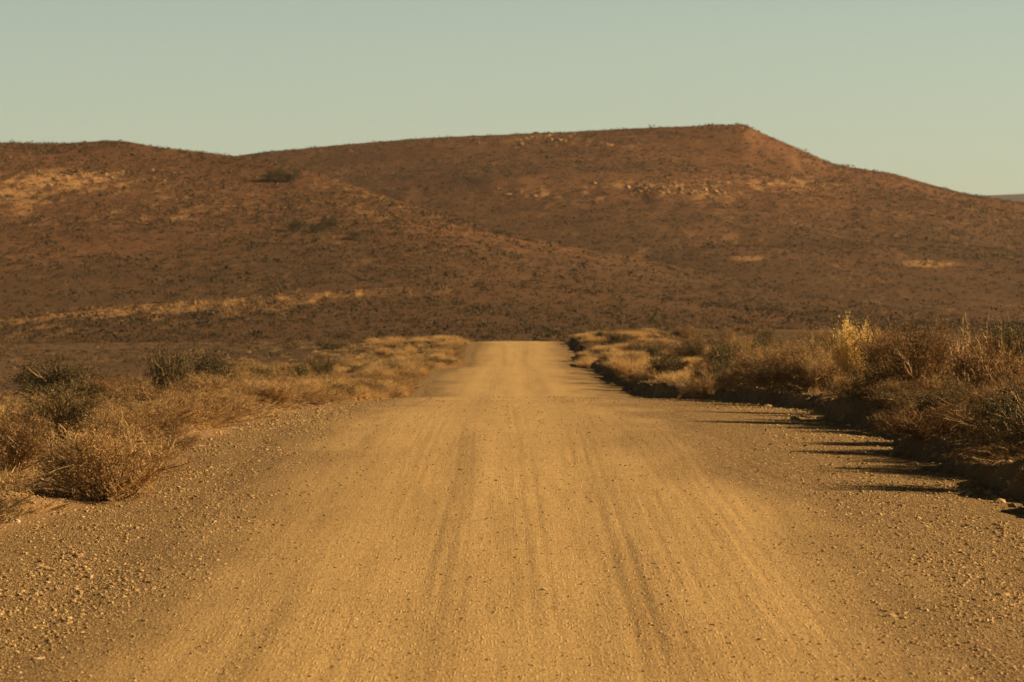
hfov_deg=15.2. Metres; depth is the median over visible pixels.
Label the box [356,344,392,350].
dry shrub
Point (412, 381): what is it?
dry shrub
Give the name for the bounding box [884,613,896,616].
stone
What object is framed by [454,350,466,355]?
dry shrub
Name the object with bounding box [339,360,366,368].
dry shrub
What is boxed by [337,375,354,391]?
dry shrub
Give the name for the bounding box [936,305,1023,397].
dry shrub
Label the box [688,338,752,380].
green shrub
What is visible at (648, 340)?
grass tuft
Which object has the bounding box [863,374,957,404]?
dry shrub
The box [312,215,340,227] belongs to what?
hill thicket
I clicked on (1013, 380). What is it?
dry shrub
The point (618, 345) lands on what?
grass tuft
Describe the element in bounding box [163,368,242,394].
dry shrub
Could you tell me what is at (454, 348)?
dry shrub
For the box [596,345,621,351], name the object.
grass tuft
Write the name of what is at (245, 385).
dry shrub
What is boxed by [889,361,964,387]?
dry shrub
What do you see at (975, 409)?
olive shrub
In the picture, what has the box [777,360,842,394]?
dry shrub
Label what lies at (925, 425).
dry shrub
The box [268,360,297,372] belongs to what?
dry shrub
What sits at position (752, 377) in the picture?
dry shrub
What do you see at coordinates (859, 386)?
olive shrub
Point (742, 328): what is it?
dry shrub
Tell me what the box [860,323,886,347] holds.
dry shrub
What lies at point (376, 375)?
dry shrub
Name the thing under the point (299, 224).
hill thicket
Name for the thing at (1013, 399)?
green shrub
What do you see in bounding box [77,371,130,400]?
dry shrub
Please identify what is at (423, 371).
grass tuft
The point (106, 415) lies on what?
dry shrub
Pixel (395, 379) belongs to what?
dry shrub
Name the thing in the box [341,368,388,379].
dry shrub
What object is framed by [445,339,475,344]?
grass tuft
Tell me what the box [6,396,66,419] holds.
dry shrub
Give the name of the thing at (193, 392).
dry shrub
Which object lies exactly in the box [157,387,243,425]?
dry shrub
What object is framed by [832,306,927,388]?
dry shrub
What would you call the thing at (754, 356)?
dry shrub
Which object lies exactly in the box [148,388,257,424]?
dry shrub
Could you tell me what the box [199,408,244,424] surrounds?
dry shrub
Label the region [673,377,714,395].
dry shrub
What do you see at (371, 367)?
grass tuft
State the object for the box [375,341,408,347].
dry shrub
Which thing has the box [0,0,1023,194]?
sky
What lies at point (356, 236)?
hill thicket
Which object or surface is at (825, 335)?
dry shrub
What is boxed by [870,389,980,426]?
green shrub
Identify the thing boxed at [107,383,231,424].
dry shrub
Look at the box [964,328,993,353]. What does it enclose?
dry shrub
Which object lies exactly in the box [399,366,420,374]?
dry shrub
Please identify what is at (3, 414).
dry shrub
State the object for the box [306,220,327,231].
hill thicket
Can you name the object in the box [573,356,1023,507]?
bank rubble
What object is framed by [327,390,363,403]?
dry shrub
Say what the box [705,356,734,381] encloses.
green shrub
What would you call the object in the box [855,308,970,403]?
dry shrub
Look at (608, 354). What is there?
dry shrub
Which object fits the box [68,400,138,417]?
dry shrub
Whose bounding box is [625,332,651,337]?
grass tuft
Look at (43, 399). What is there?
dry shrub
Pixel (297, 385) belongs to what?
dry shrub
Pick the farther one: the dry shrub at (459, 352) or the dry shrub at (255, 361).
the dry shrub at (459, 352)
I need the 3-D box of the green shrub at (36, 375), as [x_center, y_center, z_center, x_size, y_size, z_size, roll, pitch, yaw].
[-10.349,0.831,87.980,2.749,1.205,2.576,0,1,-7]
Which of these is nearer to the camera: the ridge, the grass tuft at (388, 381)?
the grass tuft at (388, 381)
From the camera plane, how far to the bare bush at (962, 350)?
58.10 m
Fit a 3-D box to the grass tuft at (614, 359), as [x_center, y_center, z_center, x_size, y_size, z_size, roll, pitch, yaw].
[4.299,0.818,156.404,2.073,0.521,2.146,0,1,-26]
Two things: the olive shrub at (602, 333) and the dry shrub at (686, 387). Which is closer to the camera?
the dry shrub at (686, 387)
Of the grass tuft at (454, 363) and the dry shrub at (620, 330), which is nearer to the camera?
the grass tuft at (454, 363)
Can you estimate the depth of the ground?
45.31 m
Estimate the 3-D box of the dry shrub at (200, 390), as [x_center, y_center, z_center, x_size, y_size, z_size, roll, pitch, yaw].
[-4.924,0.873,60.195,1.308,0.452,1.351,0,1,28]
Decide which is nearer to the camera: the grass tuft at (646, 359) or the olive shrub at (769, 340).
the grass tuft at (646, 359)
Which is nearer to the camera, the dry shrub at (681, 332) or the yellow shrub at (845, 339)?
the yellow shrub at (845, 339)
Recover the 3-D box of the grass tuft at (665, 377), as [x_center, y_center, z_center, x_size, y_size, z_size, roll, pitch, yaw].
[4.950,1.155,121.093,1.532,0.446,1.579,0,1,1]
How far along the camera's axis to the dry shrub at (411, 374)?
142.85 m
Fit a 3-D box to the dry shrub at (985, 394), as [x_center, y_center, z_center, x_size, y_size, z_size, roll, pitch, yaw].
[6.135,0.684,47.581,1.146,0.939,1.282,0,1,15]
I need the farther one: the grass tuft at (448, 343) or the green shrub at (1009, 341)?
the grass tuft at (448, 343)
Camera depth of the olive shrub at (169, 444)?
43.38 m
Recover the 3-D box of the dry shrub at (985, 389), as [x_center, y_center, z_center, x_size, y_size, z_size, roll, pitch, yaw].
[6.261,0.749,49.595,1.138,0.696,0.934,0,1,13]
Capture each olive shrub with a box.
[0,490,33,525]
[5,372,146,436]
[108,429,189,459]
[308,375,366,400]
[375,362,402,368]
[591,325,612,338]
[696,357,735,379]
[731,357,787,390]
[740,327,759,333]
[753,333,779,347]
[773,329,820,356]
[809,325,855,352]
[822,361,912,402]
[863,386,948,404]
[913,328,960,352]
[926,368,973,425]
[932,313,989,369]
[953,380,1022,443]
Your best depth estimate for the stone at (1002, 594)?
28.59 m
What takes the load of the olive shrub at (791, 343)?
on the ground
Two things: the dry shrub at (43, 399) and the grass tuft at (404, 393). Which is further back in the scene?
the grass tuft at (404, 393)
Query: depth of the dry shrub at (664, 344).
176.43 m
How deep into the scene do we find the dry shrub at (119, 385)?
92.97 m
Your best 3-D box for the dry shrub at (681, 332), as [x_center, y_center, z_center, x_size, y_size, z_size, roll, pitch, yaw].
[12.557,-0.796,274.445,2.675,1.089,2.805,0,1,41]
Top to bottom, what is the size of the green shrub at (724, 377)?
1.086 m
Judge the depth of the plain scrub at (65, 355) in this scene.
314.60 m
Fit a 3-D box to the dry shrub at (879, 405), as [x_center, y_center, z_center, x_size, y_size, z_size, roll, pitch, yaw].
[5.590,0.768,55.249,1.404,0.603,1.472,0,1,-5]
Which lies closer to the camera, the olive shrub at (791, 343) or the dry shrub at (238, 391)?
the dry shrub at (238, 391)
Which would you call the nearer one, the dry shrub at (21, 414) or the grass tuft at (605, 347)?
the dry shrub at (21, 414)
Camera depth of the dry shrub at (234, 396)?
58.90 m
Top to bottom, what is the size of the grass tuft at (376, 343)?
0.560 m
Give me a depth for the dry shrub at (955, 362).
73.40 m
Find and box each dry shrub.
[0,379,40,435]
[0,388,58,424]
[0,403,67,471]
[5,386,87,405]
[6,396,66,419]
[15,406,205,503]
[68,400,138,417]
[69,403,155,434]
[73,400,170,439]
[76,393,135,407]
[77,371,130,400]
[103,432,209,476]
[104,369,192,409]
[104,380,147,395]
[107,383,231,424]
[111,383,156,397]
[112,427,206,450]
[131,398,205,439]
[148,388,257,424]
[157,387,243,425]
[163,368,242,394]
[163,386,229,401]
[184,388,252,398]
[196,393,289,422]
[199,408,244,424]
[209,391,269,408]
[225,357,247,372]
[227,369,268,384]
[227,385,308,396]
[228,375,271,395]
[229,374,293,390]
[233,371,308,386]
[239,379,325,403]
[240,384,332,402]
[241,359,264,368]
[246,378,305,404]
[251,363,297,370]
[265,365,298,381]
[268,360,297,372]
[279,386,332,401]
[284,367,325,383]
[285,383,356,404]
[302,370,343,382]
[313,351,336,356]
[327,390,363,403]
[329,359,354,367]
[336,353,359,361]
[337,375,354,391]
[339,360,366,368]
[339,377,392,395]
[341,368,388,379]
[345,367,398,377]
[348,374,387,380]
[348,377,397,386]
[351,355,370,362]
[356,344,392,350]
[360,371,393,379]
[370,382,398,390]
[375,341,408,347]
[377,351,422,362]
[380,365,412,378]
[385,375,430,393]
[387,374,409,384]
[388,389,406,397]
[389,368,425,380]
[393,358,429,367]
[394,360,427,372]
[397,375,422,386]
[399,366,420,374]
[401,361,424,370]
[418,350,464,357]
[436,345,466,351]
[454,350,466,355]
[596,351,620,359]
[616,328,636,332]
[618,350,650,365]
[620,367,643,380]
[621,338,650,352]
[656,336,677,350]
[660,332,708,358]
[670,323,699,336]
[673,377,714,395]
[682,327,707,345]
[685,362,721,396]
[687,353,724,383]
[708,368,724,389]
[717,328,738,342]
[718,342,772,387]
[719,328,762,355]
[719,337,788,388]
[722,342,787,386]
[723,349,759,390]
[726,383,745,394]
[731,323,747,332]
[740,367,782,386]
[761,340,835,391]
[775,324,828,365]
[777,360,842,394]
[778,339,841,368]
[782,354,844,392]
[786,347,848,391]
[796,327,837,385]
[811,367,866,403]
[814,326,835,346]
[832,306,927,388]
[838,353,949,397]
[854,373,938,415]
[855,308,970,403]
[858,368,966,409]
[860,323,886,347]
[861,390,975,438]
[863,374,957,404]
[883,387,928,406]
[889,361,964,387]
[926,384,1021,435]
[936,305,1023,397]
[936,349,977,376]
[941,438,1023,465]
[958,378,1012,407]
[962,400,1023,451]
[963,360,1023,429]
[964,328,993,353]
[970,393,1023,447]
[974,349,1023,390]
[991,369,1023,388]
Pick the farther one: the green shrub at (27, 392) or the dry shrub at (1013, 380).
the green shrub at (27, 392)
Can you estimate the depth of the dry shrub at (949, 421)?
46.49 m
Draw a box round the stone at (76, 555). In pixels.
[72,554,83,557]
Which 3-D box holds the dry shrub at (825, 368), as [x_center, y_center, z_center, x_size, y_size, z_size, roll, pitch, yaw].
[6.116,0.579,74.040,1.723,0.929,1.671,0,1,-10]
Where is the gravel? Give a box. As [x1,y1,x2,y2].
[0,383,1023,681]
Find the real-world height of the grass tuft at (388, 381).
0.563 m
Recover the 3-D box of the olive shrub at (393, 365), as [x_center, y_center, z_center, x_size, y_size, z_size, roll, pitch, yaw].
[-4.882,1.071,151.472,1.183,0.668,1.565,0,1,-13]
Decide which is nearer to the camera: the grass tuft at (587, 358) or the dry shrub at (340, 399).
the dry shrub at (340, 399)
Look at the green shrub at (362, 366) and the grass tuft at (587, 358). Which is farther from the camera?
the grass tuft at (587, 358)
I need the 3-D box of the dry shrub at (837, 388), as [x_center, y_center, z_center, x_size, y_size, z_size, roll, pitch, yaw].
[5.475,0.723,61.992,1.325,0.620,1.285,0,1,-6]
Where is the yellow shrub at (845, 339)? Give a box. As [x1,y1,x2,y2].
[827,311,874,377]
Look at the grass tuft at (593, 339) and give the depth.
271.37 m
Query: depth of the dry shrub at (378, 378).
129.99 m
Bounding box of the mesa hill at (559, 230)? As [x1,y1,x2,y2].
[237,124,1023,323]
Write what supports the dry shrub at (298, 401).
on the ground
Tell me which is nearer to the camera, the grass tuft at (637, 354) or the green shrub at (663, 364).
the green shrub at (663, 364)
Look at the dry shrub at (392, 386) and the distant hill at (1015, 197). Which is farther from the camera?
the distant hill at (1015, 197)
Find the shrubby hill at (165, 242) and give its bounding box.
[0,141,1019,330]
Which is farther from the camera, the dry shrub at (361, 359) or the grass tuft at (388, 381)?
the dry shrub at (361, 359)
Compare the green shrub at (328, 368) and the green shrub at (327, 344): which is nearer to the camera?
the green shrub at (328, 368)
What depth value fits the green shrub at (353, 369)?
149.84 m
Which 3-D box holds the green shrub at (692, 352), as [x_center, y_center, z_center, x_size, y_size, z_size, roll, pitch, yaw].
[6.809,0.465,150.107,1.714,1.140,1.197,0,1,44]
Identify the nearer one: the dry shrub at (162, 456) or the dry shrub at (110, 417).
the dry shrub at (162, 456)
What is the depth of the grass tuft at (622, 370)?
139.76 m
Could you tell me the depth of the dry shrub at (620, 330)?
284.84 m
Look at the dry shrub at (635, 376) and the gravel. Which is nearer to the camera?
the gravel
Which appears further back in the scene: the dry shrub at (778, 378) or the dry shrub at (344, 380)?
the dry shrub at (344, 380)
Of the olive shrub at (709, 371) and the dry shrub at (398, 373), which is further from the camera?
the dry shrub at (398, 373)
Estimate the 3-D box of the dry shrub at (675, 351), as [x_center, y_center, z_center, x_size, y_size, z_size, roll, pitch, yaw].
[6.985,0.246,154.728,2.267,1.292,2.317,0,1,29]
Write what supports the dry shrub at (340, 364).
on the ground
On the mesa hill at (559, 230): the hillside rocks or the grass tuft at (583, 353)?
the hillside rocks
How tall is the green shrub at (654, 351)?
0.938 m
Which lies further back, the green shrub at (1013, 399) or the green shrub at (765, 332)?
the green shrub at (765, 332)
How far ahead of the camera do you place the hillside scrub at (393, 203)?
772.35 m
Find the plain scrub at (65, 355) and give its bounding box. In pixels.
[0,323,1018,404]
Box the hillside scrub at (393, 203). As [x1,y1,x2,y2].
[0,122,1023,343]
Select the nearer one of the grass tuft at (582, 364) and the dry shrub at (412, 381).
the dry shrub at (412, 381)
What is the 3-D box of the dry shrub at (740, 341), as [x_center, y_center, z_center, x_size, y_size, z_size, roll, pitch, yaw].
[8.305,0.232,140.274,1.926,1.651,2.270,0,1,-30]
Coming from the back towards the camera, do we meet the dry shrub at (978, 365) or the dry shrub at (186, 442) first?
the dry shrub at (978, 365)
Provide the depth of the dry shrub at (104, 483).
38.71 m
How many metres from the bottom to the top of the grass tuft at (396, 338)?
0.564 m
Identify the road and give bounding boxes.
[0,337,1023,681]
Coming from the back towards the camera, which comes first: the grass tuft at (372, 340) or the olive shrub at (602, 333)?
the grass tuft at (372, 340)
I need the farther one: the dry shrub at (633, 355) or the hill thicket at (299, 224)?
the hill thicket at (299, 224)
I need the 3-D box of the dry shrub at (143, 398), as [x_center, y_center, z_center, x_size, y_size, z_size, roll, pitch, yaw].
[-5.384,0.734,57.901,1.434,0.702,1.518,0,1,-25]
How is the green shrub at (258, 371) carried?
on the ground
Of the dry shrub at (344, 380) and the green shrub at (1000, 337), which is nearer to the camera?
the green shrub at (1000, 337)
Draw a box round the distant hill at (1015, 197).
[979,194,1023,201]
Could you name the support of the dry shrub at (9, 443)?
on the ground
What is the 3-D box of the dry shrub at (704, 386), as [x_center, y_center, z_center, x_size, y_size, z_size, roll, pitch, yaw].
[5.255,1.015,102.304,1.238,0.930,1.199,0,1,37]
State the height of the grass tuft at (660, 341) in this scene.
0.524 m
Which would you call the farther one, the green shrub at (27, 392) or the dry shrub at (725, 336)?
the dry shrub at (725, 336)
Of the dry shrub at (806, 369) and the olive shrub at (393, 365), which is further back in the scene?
the olive shrub at (393, 365)
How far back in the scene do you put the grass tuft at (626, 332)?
278.53 m
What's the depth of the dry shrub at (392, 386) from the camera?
115.35 m
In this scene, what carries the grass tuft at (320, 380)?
on the ground
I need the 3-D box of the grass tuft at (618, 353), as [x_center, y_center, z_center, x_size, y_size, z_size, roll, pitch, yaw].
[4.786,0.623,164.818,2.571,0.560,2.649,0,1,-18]
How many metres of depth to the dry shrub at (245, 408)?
56.20 m
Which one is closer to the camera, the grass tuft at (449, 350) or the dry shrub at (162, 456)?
the dry shrub at (162, 456)
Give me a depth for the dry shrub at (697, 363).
106.34 m
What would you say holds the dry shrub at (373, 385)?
on the ground
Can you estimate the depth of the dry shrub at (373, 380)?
116.70 m
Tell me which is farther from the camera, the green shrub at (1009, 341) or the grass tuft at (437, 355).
the grass tuft at (437, 355)
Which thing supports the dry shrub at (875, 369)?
on the ground
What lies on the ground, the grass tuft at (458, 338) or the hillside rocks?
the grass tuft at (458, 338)
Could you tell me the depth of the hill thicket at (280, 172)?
877.78 m
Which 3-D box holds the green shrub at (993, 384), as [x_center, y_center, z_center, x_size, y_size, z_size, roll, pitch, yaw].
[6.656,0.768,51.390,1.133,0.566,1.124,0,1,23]
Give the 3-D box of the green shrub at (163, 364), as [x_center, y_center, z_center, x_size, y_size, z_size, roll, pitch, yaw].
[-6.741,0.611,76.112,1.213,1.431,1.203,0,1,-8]
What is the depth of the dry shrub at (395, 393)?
110.16 m
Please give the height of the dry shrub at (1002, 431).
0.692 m
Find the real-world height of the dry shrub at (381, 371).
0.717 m
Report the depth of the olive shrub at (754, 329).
275.75 m
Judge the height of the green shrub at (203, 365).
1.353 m
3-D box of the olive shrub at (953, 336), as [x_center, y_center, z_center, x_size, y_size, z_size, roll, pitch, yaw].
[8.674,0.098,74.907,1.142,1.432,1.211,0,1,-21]
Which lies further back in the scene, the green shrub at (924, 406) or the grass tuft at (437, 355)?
the grass tuft at (437, 355)
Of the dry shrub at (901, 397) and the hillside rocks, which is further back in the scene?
the hillside rocks
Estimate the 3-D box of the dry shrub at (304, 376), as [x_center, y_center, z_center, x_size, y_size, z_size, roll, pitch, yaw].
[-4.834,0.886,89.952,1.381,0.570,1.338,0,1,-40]
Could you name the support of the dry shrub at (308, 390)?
on the ground
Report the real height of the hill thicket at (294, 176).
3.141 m
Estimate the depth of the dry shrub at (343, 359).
190.44 m
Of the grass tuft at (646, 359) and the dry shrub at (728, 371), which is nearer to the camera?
the dry shrub at (728, 371)
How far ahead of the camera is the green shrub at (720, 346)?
130.79 m
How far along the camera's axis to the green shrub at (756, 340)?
170.01 m
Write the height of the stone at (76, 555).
0.066 m
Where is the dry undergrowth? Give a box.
[0,329,1023,522]
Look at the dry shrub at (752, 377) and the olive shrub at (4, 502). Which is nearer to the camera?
the olive shrub at (4, 502)
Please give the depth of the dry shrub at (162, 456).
42.37 m
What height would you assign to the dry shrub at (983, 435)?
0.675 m
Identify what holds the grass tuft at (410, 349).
on the ground
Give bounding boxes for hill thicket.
[257,164,286,180]
[281,169,300,180]
[281,217,307,230]
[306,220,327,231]
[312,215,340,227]
[349,231,366,239]
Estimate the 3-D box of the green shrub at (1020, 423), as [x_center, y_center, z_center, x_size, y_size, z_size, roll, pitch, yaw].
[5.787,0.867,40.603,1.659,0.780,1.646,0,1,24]
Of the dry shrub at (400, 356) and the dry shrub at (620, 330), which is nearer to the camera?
the dry shrub at (400, 356)
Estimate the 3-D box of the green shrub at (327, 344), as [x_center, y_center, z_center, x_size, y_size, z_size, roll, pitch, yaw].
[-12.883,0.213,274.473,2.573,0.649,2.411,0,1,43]
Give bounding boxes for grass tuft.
[280,378,332,389]
[313,376,361,393]
[350,386,385,399]
[360,337,384,342]
[360,363,397,372]
[363,339,389,345]
[370,347,393,354]
[370,391,394,398]
[381,336,407,342]
[381,379,406,389]
[388,350,411,355]
[394,355,421,360]
[397,383,416,396]
[404,348,418,353]
[410,365,440,375]
[430,341,458,345]
[432,353,446,358]
[433,360,462,366]
[437,348,455,354]
[443,337,464,340]
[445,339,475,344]
[568,333,591,337]
[569,359,594,366]
[574,350,591,356]
[577,355,596,361]
[584,337,606,342]
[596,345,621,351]
[600,356,628,367]
[603,356,654,376]
[604,349,644,359]
[609,343,625,349]
[611,350,651,359]
[620,330,648,334]
[623,365,661,379]
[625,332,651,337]
[630,355,670,363]
[633,336,661,342]
[652,371,685,383]
[657,337,671,342]
[661,369,694,377]
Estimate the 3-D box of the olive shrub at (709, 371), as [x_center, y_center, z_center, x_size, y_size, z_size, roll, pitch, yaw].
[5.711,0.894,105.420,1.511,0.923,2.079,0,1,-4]
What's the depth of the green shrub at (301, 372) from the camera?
124.70 m
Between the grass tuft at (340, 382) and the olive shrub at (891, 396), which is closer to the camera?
the olive shrub at (891, 396)
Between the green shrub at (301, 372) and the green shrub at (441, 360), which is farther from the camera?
the green shrub at (441, 360)
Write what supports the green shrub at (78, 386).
on the ground
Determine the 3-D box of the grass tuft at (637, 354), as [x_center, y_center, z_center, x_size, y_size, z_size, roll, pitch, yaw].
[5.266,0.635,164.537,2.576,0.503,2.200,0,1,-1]
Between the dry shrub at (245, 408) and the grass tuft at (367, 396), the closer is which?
the dry shrub at (245, 408)
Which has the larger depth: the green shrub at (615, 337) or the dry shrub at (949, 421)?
the green shrub at (615, 337)
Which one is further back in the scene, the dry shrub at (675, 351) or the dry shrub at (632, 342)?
the dry shrub at (632, 342)
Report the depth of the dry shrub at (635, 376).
134.77 m
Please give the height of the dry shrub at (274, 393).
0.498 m
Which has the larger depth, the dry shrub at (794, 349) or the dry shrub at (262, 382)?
the dry shrub at (794, 349)
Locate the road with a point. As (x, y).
(518, 371)
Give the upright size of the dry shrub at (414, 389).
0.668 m
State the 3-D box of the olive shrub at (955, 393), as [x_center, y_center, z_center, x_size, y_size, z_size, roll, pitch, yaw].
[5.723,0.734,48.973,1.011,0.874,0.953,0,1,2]
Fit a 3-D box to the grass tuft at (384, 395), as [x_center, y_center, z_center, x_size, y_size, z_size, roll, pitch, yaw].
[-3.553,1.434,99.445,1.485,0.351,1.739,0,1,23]
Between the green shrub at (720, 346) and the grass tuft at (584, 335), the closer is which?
the green shrub at (720, 346)
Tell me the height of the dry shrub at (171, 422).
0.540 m
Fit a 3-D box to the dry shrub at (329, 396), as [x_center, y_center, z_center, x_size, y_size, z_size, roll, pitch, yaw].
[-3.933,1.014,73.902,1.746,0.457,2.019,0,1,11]
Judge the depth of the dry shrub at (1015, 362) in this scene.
57.23 m
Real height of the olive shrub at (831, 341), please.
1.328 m
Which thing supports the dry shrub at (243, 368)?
on the ground
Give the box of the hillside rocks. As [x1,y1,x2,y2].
[0,124,964,320]
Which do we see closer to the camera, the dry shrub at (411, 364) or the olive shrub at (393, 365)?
the olive shrub at (393, 365)
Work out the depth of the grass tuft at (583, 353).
251.77 m
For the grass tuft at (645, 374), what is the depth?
133.81 m
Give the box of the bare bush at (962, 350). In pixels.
[942,314,1001,390]
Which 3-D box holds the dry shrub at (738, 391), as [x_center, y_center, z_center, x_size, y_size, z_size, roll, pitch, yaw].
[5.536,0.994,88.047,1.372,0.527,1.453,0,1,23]
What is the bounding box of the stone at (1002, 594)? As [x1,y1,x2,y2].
[994,592,1008,595]
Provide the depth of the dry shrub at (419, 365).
162.99 m
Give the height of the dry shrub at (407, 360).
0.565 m
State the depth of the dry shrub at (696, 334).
253.44 m
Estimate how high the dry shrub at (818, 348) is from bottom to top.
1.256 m
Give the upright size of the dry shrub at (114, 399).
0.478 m
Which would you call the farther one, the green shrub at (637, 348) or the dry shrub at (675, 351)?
the green shrub at (637, 348)
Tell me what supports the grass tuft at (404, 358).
on the ground
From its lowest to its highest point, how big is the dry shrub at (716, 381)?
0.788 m
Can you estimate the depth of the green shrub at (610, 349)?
190.81 m
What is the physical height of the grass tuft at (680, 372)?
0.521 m
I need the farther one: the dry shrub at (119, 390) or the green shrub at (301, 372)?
the green shrub at (301, 372)
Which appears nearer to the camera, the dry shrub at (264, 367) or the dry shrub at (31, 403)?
the dry shrub at (31, 403)
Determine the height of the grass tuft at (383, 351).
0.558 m
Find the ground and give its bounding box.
[0,328,1023,672]
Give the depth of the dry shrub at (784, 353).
83.34 m
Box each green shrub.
[1,352,117,401]
[11,380,59,402]
[41,374,112,399]
[142,340,197,393]
[190,340,243,388]
[240,361,271,378]
[286,354,320,378]
[307,349,337,377]
[317,340,349,347]
[346,363,368,373]
[350,360,372,369]
[431,357,458,363]
[591,346,621,358]
[597,330,632,345]
[626,338,660,352]
[637,348,694,376]
[644,341,667,357]
[678,341,707,359]
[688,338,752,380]
[699,336,731,365]
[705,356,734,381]
[707,350,765,390]
[712,367,734,391]
[738,334,772,353]
[756,327,777,340]
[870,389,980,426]
[961,370,1023,443]
[967,389,1023,455]
[970,377,1023,394]
[978,305,1023,368]
[980,317,1023,359]
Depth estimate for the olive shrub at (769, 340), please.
203.53 m
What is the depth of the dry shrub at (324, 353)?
261.07 m
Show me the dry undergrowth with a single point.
(11, 477)
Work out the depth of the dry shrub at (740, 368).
86.08 m
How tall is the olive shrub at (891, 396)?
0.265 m
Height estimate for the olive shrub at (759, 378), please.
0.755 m
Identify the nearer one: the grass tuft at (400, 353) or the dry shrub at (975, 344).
the dry shrub at (975, 344)
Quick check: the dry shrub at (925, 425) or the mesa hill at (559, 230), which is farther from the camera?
the mesa hill at (559, 230)
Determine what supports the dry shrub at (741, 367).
on the ground
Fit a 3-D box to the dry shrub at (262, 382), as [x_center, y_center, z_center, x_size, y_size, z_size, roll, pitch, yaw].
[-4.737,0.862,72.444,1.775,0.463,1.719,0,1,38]
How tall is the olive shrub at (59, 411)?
0.840 m
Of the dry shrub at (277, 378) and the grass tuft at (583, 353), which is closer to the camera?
the dry shrub at (277, 378)
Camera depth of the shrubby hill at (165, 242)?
715.25 m
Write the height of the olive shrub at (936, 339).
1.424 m
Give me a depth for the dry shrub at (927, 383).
55.92 m
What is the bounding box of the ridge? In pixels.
[0,285,949,343]
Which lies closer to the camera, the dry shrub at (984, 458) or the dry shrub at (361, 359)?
the dry shrub at (984, 458)
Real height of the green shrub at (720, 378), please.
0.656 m
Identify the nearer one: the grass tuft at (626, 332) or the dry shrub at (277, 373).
the dry shrub at (277, 373)
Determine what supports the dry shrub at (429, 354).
on the ground

